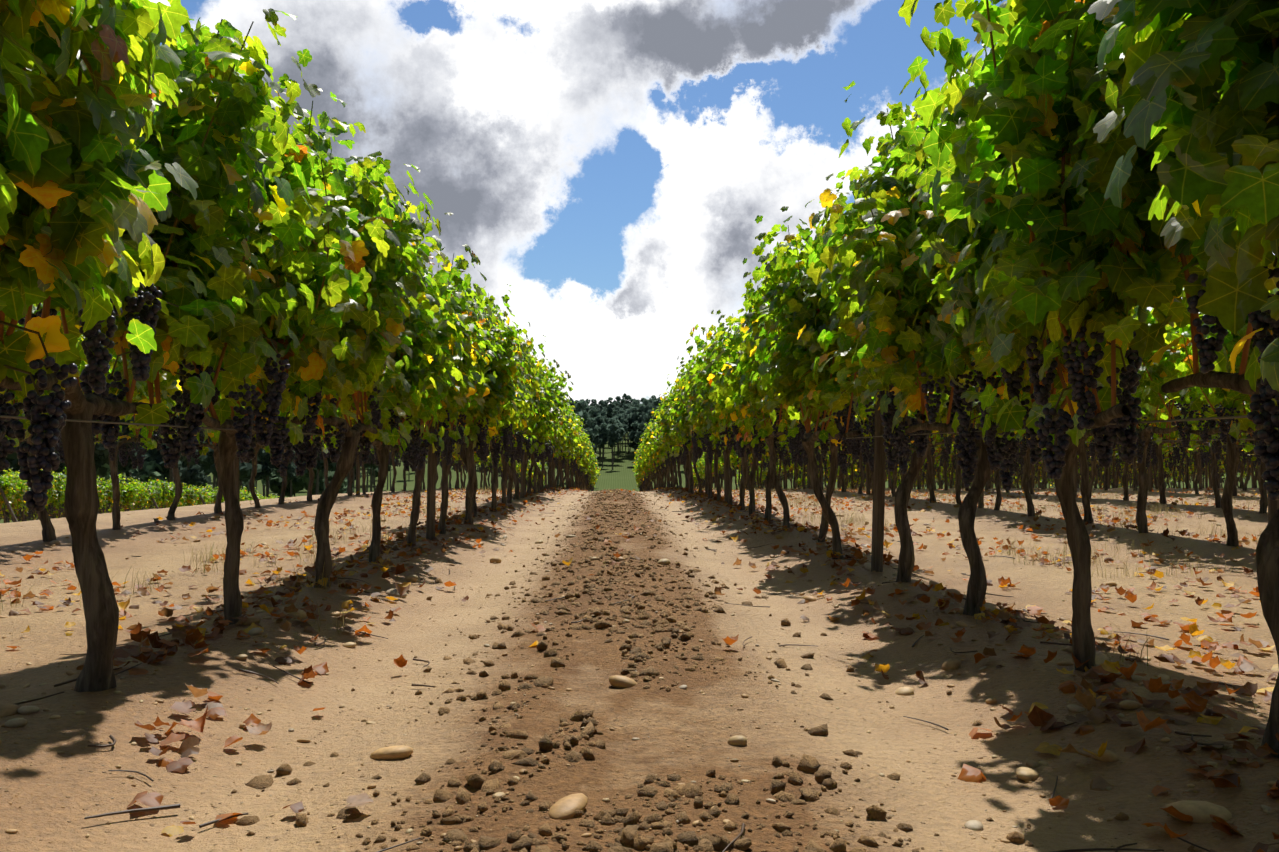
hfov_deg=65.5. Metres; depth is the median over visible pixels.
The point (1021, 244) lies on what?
vine
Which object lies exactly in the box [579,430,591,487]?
vine
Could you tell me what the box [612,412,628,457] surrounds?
tree
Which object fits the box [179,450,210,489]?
tree
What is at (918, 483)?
vine
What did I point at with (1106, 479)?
vine
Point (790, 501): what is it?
dry grass
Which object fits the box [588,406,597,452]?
tree
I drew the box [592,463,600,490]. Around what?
vine
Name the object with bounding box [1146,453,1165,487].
vine
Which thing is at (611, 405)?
tree
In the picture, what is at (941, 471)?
vine
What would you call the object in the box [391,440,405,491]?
vine
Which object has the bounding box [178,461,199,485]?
tree
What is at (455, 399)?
vine
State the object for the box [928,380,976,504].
vine
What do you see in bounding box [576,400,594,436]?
tree
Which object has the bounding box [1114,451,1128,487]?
vine
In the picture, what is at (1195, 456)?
vine
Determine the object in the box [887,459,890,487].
post
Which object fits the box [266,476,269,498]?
tree
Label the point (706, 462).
vine
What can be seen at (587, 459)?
vine
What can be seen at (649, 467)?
vine
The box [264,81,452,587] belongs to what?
vine
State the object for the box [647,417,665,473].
vine
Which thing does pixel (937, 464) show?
vine
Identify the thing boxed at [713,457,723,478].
vine
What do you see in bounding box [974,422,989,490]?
vine
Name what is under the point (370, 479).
tree
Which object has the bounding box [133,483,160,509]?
bush
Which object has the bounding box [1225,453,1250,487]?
vine
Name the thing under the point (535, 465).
vine
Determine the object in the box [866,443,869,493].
post
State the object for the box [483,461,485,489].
post
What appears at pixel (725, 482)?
post
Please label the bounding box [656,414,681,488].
vine
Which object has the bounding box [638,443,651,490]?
vine
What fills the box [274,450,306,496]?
tree
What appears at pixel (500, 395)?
vine
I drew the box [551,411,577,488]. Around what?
vine
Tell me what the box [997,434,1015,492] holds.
vine
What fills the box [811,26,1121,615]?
vine
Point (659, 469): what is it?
vine
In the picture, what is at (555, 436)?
vine
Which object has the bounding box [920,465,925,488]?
vine
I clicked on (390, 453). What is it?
vine
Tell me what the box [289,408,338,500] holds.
vine
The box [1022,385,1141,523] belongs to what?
vine
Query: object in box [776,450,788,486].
vine
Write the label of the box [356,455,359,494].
post
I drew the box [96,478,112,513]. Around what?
bush
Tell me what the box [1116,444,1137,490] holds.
vine
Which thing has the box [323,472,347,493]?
tree
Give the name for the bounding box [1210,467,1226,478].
vine
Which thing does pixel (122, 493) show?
bush
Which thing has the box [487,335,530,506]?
vine
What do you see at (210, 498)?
vine
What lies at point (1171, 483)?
vine
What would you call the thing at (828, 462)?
vine
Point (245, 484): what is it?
tree
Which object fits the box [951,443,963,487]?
vine
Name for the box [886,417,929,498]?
vine
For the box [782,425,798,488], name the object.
vine
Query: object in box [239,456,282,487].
tree
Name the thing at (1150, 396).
vine
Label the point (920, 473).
vine
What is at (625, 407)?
tree
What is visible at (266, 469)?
tree
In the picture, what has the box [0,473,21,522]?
vine
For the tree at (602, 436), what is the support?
on the ground at (924, 800)
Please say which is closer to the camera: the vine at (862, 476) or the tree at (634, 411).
the vine at (862, 476)
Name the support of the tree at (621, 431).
on the ground at (924, 800)
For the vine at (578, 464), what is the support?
on the ground at (924, 800)
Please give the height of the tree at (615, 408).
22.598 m
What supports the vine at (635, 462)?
on the ground at (924, 800)
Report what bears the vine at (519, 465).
on the ground at (924, 800)
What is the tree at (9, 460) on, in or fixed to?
on the ground at (924, 800)
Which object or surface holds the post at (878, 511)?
on the ground at (924, 800)
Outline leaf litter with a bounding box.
[0,486,1278,851]
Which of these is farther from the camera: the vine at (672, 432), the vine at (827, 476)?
the vine at (827, 476)
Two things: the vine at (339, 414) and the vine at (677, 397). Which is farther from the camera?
the vine at (677, 397)
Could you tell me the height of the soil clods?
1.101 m
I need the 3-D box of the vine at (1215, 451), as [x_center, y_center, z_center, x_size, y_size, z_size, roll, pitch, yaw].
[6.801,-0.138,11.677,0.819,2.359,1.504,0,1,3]
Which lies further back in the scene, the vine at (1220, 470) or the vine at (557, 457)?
the vine at (1220, 470)
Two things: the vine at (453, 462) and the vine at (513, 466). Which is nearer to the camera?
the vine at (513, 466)
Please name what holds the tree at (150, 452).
on the ground at (924, 800)
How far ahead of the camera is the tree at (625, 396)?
631.02 m
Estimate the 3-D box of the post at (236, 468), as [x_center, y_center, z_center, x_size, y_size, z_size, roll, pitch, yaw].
[-4.448,0.075,10.957,0.067,1.902,0.067,-2,-1,24]
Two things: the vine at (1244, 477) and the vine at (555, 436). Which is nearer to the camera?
the vine at (555, 436)
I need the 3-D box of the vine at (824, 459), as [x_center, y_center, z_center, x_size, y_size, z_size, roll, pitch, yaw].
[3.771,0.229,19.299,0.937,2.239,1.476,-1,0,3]
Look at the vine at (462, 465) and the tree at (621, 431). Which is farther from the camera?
the tree at (621, 431)
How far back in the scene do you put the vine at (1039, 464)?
29.23 m
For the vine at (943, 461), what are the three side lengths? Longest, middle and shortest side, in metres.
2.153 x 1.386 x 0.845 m
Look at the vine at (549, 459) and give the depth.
20.29 m
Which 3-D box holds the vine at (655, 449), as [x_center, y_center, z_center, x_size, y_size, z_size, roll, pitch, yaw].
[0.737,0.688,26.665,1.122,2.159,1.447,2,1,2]
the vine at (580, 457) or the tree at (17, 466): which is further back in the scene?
the tree at (17, 466)
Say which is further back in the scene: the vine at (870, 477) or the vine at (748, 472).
the vine at (748, 472)
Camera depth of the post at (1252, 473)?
28.45 m
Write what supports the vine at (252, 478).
on the ground at (924, 800)
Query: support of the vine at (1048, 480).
on the ground at (924, 800)
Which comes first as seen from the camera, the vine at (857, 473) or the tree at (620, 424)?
the vine at (857, 473)
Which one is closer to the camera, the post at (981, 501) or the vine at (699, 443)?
the post at (981, 501)
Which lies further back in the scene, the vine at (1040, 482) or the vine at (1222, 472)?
the vine at (1040, 482)
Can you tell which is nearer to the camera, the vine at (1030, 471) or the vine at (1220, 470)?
the vine at (1030, 471)
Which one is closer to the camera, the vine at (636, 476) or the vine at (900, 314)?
the vine at (900, 314)
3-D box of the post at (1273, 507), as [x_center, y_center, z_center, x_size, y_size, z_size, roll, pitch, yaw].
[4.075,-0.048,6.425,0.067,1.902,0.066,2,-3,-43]
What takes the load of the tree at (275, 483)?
on the ground at (924, 800)
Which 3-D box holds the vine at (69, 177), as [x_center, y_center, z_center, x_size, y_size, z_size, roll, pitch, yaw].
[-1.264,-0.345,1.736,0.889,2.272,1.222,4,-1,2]
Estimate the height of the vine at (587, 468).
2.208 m
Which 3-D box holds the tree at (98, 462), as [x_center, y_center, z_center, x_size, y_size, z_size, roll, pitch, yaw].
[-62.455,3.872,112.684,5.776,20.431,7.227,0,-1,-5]
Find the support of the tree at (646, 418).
on the ground at (924, 800)
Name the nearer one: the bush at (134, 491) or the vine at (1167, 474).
the vine at (1167, 474)
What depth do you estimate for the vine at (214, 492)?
49.09 m
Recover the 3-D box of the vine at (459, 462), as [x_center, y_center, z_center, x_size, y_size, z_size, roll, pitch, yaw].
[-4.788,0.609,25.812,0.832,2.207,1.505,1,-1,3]
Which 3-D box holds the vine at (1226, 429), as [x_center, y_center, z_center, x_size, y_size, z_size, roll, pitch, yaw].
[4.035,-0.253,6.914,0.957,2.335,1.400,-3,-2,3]
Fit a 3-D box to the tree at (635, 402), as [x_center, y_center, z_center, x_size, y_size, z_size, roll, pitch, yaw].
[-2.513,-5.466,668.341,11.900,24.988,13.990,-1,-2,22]
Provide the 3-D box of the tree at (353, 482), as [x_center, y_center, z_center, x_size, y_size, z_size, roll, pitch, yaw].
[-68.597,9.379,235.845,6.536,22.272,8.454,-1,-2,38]
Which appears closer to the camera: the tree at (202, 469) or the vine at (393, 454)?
the vine at (393, 454)
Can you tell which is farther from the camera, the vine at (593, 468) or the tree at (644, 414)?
the tree at (644, 414)
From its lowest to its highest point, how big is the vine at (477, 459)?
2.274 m
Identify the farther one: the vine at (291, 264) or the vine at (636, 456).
the vine at (636, 456)
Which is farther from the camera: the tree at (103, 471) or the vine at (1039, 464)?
the tree at (103, 471)
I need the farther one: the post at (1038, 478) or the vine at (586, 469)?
the vine at (586, 469)
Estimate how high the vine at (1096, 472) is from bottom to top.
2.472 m
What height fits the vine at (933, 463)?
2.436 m
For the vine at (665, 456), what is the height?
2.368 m
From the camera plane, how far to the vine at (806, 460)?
21.17 m
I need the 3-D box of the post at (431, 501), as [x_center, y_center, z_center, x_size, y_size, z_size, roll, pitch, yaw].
[-1.529,-0.025,7.349,0.067,1.902,0.066,1,-1,-32]
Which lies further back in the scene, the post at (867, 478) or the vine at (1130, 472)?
the vine at (1130, 472)
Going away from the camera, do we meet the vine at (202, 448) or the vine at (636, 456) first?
the vine at (202, 448)
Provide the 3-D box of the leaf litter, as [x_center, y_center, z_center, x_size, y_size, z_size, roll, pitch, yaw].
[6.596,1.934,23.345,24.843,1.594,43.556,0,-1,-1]
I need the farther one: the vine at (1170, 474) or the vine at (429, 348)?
the vine at (1170, 474)
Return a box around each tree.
[5,409,28,459]
[6,458,15,466]
[11,459,20,521]
[50,461,65,474]
[56,450,103,470]
[59,463,109,483]
[94,416,155,474]
[108,447,148,476]
[119,460,163,485]
[139,443,168,480]
[140,439,182,471]
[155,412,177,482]
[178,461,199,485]
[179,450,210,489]
[198,438,211,468]
[198,464,209,473]
[199,442,261,478]
[207,471,214,490]
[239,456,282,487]
[242,479,255,493]
[249,446,273,495]
[261,451,302,496]
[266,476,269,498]
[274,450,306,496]
[297,467,347,494]
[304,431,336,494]
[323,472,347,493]
[352,466,360,492]
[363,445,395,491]
[368,467,377,476]
[370,467,371,491]
[373,469,374,490]
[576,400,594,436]
[579,409,593,444]
[585,417,601,450]
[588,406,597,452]
[589,399,598,407]
[594,405,605,460]
[594,414,608,462]
[597,423,609,467]
[600,410,609,458]
[601,424,625,463]
[605,397,615,417]
[608,418,622,469]
[611,406,621,416]
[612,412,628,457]
[614,419,627,459]
[617,399,624,437]
[618,409,623,450]
[621,408,631,453]
[622,393,630,438]
[622,404,631,410]
[626,412,635,456]
[627,421,638,452]
[630,399,640,410]
[631,407,638,454]
[634,421,645,448]
[637,405,645,422]
[637,412,647,431]
[642,409,654,430]
[643,399,648,412]
[653,397,661,407]
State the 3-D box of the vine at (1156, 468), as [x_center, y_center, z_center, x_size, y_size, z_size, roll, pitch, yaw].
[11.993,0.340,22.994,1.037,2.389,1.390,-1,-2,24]
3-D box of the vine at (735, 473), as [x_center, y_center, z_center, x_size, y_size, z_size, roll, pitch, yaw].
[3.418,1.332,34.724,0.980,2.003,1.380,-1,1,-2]
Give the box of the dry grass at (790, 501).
[0,485,1261,714]
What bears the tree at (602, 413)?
on the ground at (924, 800)
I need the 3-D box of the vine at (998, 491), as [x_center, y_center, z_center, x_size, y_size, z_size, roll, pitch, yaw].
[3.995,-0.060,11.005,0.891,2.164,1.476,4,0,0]
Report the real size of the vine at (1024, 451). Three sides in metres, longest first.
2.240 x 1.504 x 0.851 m
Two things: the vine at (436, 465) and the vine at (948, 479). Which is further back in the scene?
the vine at (948, 479)
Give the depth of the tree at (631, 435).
466.41 m
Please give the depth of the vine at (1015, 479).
45.44 m
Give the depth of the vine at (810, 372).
6.19 m
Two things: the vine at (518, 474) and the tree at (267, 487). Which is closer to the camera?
the vine at (518, 474)
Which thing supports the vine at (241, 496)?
on the ground at (924, 800)
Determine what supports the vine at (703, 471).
on the ground at (924, 800)
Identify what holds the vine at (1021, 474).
on the ground at (924, 800)
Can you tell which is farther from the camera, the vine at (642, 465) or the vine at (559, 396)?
the vine at (642, 465)
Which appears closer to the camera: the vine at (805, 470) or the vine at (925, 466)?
the vine at (925, 466)
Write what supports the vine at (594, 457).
on the ground at (924, 800)
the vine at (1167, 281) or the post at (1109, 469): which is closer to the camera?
the vine at (1167, 281)
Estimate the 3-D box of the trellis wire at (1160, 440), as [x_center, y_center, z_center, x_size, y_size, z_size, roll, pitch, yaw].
[3.591,1.324,25.953,0.006,2.973,57.000,0,-1,-1]
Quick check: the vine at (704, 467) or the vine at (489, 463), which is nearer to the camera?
the vine at (489, 463)
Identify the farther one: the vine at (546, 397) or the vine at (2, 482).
the vine at (2, 482)
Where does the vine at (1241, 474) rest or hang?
on the ground at (924, 800)
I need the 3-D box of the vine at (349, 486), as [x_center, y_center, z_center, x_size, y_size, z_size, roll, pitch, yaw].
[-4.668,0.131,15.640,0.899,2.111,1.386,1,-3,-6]
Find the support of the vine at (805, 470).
on the ground at (924, 800)
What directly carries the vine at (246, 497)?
on the ground at (924, 800)
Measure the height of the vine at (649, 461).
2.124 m
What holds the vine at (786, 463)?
on the ground at (924, 800)
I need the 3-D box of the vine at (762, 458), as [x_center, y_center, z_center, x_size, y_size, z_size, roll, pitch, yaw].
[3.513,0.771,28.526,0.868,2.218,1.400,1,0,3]
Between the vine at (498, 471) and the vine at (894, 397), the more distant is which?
the vine at (498, 471)
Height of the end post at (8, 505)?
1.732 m
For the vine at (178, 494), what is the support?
on the ground at (924, 800)
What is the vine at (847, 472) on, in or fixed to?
on the ground at (924, 800)
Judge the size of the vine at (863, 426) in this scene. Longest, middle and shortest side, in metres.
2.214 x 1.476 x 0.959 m
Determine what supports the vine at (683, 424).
on the ground at (924, 800)
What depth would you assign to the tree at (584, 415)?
359.16 m
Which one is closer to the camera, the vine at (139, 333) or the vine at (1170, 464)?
the vine at (139, 333)
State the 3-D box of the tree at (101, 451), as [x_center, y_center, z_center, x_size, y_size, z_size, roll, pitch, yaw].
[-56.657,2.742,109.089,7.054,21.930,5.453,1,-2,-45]
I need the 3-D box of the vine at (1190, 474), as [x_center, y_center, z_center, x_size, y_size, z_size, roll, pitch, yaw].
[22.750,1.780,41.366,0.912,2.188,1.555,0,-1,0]
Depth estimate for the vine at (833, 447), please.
7.04 m
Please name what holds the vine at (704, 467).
on the ground at (924, 800)
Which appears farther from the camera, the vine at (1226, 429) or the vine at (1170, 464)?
the vine at (1170, 464)
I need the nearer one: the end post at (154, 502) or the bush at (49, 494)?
the bush at (49, 494)
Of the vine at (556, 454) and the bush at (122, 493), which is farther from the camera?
the bush at (122, 493)
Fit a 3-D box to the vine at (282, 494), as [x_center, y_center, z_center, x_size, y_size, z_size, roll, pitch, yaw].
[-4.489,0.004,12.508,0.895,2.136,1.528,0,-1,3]
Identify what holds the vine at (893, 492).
on the ground at (924, 800)
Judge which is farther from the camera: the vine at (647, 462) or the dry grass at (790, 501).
the vine at (647, 462)
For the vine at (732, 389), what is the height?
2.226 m
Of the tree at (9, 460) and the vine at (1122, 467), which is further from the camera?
the tree at (9, 460)
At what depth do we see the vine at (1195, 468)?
26.46 m
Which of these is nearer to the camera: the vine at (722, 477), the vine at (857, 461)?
the vine at (857, 461)
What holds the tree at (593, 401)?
on the ground at (924, 800)
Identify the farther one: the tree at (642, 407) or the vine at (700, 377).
the tree at (642, 407)
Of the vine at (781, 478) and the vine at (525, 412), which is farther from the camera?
the vine at (781, 478)
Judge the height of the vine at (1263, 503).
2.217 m
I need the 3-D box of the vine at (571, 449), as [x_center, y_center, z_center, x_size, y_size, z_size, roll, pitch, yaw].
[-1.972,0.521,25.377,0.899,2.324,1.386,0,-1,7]
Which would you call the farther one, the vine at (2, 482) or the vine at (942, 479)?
the vine at (942, 479)
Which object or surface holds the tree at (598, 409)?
on the ground at (924, 800)
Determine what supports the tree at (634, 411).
on the ground at (924, 800)
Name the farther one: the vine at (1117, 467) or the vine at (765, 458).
the vine at (1117, 467)
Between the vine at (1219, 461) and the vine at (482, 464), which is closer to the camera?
the vine at (1219, 461)
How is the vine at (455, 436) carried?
on the ground at (924, 800)
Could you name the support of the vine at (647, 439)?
on the ground at (924, 800)
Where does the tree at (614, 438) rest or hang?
on the ground at (924, 800)
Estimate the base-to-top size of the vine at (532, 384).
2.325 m
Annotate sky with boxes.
[84,0,1274,404]
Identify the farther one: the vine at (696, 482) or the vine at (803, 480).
the vine at (696, 482)
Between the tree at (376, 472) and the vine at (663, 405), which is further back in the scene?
the tree at (376, 472)
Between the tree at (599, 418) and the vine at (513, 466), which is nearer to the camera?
the vine at (513, 466)
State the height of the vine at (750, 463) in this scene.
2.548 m
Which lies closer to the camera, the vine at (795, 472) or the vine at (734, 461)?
the vine at (795, 472)
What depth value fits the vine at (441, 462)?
23.88 m
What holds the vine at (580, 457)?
on the ground at (924, 800)
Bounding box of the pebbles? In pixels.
[0,487,1278,851]
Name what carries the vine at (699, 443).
on the ground at (924, 800)
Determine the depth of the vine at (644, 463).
38.09 m
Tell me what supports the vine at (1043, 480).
on the ground at (924, 800)
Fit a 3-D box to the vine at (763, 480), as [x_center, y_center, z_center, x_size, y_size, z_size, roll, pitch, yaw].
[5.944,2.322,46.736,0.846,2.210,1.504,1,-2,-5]
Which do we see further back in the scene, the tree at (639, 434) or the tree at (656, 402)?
the tree at (656, 402)
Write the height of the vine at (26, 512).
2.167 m
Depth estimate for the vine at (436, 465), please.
22.95 m
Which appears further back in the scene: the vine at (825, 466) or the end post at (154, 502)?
the end post at (154, 502)
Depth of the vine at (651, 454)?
28.60 m
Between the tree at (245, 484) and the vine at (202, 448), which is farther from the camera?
the tree at (245, 484)
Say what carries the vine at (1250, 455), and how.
on the ground at (924, 800)
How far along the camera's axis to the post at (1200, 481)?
21.49 m
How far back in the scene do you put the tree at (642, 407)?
502.22 m
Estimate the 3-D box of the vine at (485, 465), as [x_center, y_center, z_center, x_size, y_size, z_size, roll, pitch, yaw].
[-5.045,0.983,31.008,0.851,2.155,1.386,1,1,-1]
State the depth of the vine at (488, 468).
33.05 m
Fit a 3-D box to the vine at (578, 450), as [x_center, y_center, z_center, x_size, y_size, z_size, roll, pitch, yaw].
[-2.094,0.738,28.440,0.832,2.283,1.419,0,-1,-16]
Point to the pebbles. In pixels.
(568, 805)
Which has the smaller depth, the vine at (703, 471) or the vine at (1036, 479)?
the vine at (1036, 479)
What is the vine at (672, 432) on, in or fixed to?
on the ground at (924, 800)
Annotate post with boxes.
[0,485,17,521]
[147,487,158,508]
[233,456,239,504]
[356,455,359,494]
[426,416,436,539]
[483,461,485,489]
[520,432,525,497]
[552,459,554,487]
[567,465,569,486]
[724,452,727,501]
[807,461,809,487]
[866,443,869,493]
[871,389,885,571]
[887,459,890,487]
[976,387,983,507]
[1038,466,1039,487]
[1108,465,1110,487]
[1197,443,1201,488]
[1205,464,1207,487]
[1251,461,1253,487]
[1267,328,1278,521]
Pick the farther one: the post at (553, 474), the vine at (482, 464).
the vine at (482, 464)
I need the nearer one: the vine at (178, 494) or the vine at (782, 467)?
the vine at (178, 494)
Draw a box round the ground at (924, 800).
[0,432,1278,851]
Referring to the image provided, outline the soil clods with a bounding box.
[106,489,1194,851]
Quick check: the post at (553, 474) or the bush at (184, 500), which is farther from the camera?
the bush at (184, 500)
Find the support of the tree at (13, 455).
on the ground at (924, 800)
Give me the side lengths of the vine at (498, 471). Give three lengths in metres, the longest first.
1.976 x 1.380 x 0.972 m
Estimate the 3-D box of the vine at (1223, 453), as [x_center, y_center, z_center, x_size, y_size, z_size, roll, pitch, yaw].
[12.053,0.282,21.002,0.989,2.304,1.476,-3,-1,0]
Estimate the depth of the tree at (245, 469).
138.43 m
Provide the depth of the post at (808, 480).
21.81 m
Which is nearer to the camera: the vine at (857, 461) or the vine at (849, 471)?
the vine at (857, 461)
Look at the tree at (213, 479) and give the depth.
230.35 m
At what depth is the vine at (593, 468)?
44.59 m
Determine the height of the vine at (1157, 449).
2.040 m
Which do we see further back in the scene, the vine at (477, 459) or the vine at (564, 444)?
the vine at (477, 459)
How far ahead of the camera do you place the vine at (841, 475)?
18.17 m
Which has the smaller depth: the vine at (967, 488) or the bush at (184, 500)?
the vine at (967, 488)
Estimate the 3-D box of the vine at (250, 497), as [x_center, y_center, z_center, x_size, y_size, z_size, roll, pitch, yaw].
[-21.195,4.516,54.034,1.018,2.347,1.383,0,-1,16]
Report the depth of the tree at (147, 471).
164.01 m
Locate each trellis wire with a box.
[0,190,489,444]
[697,340,1254,486]
[718,263,1272,447]
[828,444,1264,467]
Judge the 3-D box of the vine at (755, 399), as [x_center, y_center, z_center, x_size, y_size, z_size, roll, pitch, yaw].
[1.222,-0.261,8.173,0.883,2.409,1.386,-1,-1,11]
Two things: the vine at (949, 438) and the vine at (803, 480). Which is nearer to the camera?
the vine at (949, 438)
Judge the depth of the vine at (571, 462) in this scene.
27.42 m
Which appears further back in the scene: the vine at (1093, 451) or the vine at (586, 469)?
the vine at (586, 469)
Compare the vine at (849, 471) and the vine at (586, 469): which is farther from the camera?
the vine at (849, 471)
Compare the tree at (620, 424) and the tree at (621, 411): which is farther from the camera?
the tree at (621, 411)
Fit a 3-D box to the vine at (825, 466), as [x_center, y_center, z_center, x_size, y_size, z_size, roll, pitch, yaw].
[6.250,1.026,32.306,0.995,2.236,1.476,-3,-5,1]
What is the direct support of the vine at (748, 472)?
on the ground at (924, 800)
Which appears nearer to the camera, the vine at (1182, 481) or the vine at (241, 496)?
the vine at (1182, 481)
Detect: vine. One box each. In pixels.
[0,0,198,511]
[0,0,311,691]
[0,302,56,446]
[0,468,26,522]
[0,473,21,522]
[0,474,4,503]
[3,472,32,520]
[11,507,30,521]
[15,504,33,519]
[19,303,128,541]
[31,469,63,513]
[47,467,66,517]
[47,502,58,518]
[79,356,181,529]
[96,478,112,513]
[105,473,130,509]
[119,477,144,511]
[127,17,399,624]
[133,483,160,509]
[136,372,220,519]
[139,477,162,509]
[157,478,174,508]
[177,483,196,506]
[186,485,207,505]
[187,392,243,513]
[196,488,217,504]
[201,483,217,503]
[239,488,249,500]
[240,486,246,500]
[243,487,261,499]
[249,395,289,507]
[261,393,323,503]
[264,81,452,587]
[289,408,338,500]
[297,211,486,561]
[310,406,352,486]
[331,410,361,495]
[361,445,374,493]
[373,443,396,473]
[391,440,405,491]
[394,425,424,490]
[396,261,495,546]
[414,269,504,533]
[422,464,424,488]
[436,448,443,482]
[437,444,457,488]
[448,284,514,516]
[449,448,461,488]
[451,296,533,523]
[452,454,465,488]
[453,453,475,488]
[454,439,471,488]
[464,452,480,470]
[474,456,488,488]
[479,451,490,488]
[483,454,492,489]
[483,454,500,489]
[487,322,529,510]
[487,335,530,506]
[491,456,501,484]
[498,458,509,489]
[507,335,545,502]
[510,355,551,499]
[512,460,520,488]
[516,358,562,496]
[516,463,520,480]
[527,370,573,494]
[530,366,552,491]
[533,430,551,493]
[538,407,567,489]
[539,378,565,490]
[545,395,572,488]
[546,407,567,488]
[547,392,570,486]
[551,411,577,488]
[555,418,582,483]
[557,401,577,487]
[563,417,583,488]
[566,414,582,484]
[570,426,583,488]
[570,431,587,486]
[574,424,588,487]
[575,435,593,485]
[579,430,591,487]
[580,435,589,489]
[581,447,593,490]
[583,451,596,490]
[585,459,597,489]
[591,469,599,490]
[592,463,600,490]
[632,458,643,490]
[634,442,648,489]
[634,461,645,490]
[637,445,652,489]
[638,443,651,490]
[639,417,662,486]
[640,450,653,489]
[641,438,655,489]
[641,439,656,482]
[641,441,662,487]
[643,422,669,487]
[643,425,655,487]
[646,424,665,486]
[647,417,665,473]
[647,419,667,487]
[651,392,681,488]
[653,414,676,488]
[654,427,677,487]
[655,398,676,486]
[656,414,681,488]
[659,374,689,489]
[667,405,699,492]
[667,411,688,477]
[668,366,693,493]
[675,350,723,500]
[677,348,720,498]
[677,355,706,494]
[680,371,718,493]
[686,324,739,504]
[692,460,703,483]
[692,464,703,488]
[697,459,705,485]
[697,460,704,485]
[698,308,765,515]
[698,452,713,483]
[701,453,713,489]
[709,310,750,509]
[710,299,797,520]
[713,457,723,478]
[713,465,723,488]
[718,450,736,476]
[729,456,741,489]
[730,446,742,488]
[732,451,750,473]
[735,453,756,488]
[736,255,806,527]
[746,450,766,487]
[746,451,752,471]
[752,206,875,558]
[752,453,766,487]
[758,449,776,488]
[758,466,764,487]
[762,448,768,470]
[776,441,790,488]
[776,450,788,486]
[776,463,782,486]
[778,460,793,488]
[781,450,793,488]
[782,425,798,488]
[788,420,805,488]
[788,452,800,486]
[793,464,805,486]
[798,421,819,488]
[800,244,874,541]
[800,465,806,477]
[805,76,974,581]
[809,417,827,489]
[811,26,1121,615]
[815,455,829,488]
[818,441,841,490]
[822,446,837,473]
[823,468,836,482]
[832,418,855,491]
[837,454,853,488]
[846,454,859,488]
[847,467,857,486]
[848,464,860,488]
[851,398,886,494]
[854,415,865,493]
[856,459,865,488]
[862,464,871,488]
[871,397,902,496]
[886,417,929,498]
[887,472,900,487]
[890,0,1190,671]
[904,394,953,502]
[908,465,922,481]
[910,440,935,488]
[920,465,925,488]
[922,455,936,488]
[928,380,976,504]
[931,445,943,489]
[934,431,956,489]
[934,449,946,488]
[935,466,950,488]
[935,473,948,488]
[939,459,954,487]
[941,469,954,485]
[946,447,955,487]
[950,434,969,490]
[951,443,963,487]
[966,375,1023,509]
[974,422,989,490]
[997,376,1053,516]
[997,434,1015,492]
[998,0,1278,757]
[1000,433,1043,493]
[1009,460,1022,488]
[1012,471,1022,488]
[1014,471,1022,488]
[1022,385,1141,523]
[1022,462,1042,483]
[1030,460,1046,487]
[1030,471,1041,487]
[1035,463,1045,488]
[1035,473,1050,487]
[1040,472,1054,487]
[1077,455,1090,487]
[1079,455,1097,487]
[1085,429,1097,498]
[1087,0,1278,391]
[1088,437,1122,490]
[1089,456,1103,487]
[1102,305,1211,532]
[1109,445,1119,487]
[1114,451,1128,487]
[1116,387,1158,500]
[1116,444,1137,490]
[1116,458,1137,487]
[1119,459,1136,486]
[1119,465,1132,487]
[1136,363,1186,503]
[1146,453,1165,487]
[1151,289,1277,546]
[1152,435,1186,490]
[1154,443,1176,488]
[1162,445,1192,487]
[1163,457,1191,487]
[1164,467,1176,487]
[1165,475,1177,487]
[1166,467,1184,486]
[1167,423,1218,493]
[1167,443,1205,488]
[1174,396,1255,507]
[1176,472,1191,487]
[1177,459,1195,484]
[1178,445,1196,487]
[1178,465,1196,487]
[1194,437,1225,472]
[1203,423,1253,495]
[1208,454,1224,487]
[1209,454,1226,483]
[1210,460,1226,487]
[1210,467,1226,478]
[1218,398,1267,513]
[1218,470,1225,487]
[1224,454,1254,488]
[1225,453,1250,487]
[1236,466,1246,487]
[1239,435,1256,490]
[1245,462,1257,487]
[1268,288,1278,405]
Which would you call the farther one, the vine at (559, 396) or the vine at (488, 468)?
the vine at (488, 468)
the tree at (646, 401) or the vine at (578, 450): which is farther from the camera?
the tree at (646, 401)
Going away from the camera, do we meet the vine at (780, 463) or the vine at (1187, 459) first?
the vine at (1187, 459)
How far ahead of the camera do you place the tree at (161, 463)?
167.10 m
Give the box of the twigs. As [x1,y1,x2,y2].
[14,489,1238,851]
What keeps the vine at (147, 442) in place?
on the ground at (924, 800)
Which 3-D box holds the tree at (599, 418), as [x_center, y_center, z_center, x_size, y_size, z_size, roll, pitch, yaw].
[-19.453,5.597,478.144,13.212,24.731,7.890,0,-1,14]
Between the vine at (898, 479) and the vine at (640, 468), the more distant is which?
the vine at (898, 479)
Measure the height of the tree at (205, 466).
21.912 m
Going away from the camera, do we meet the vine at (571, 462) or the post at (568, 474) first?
the vine at (571, 462)

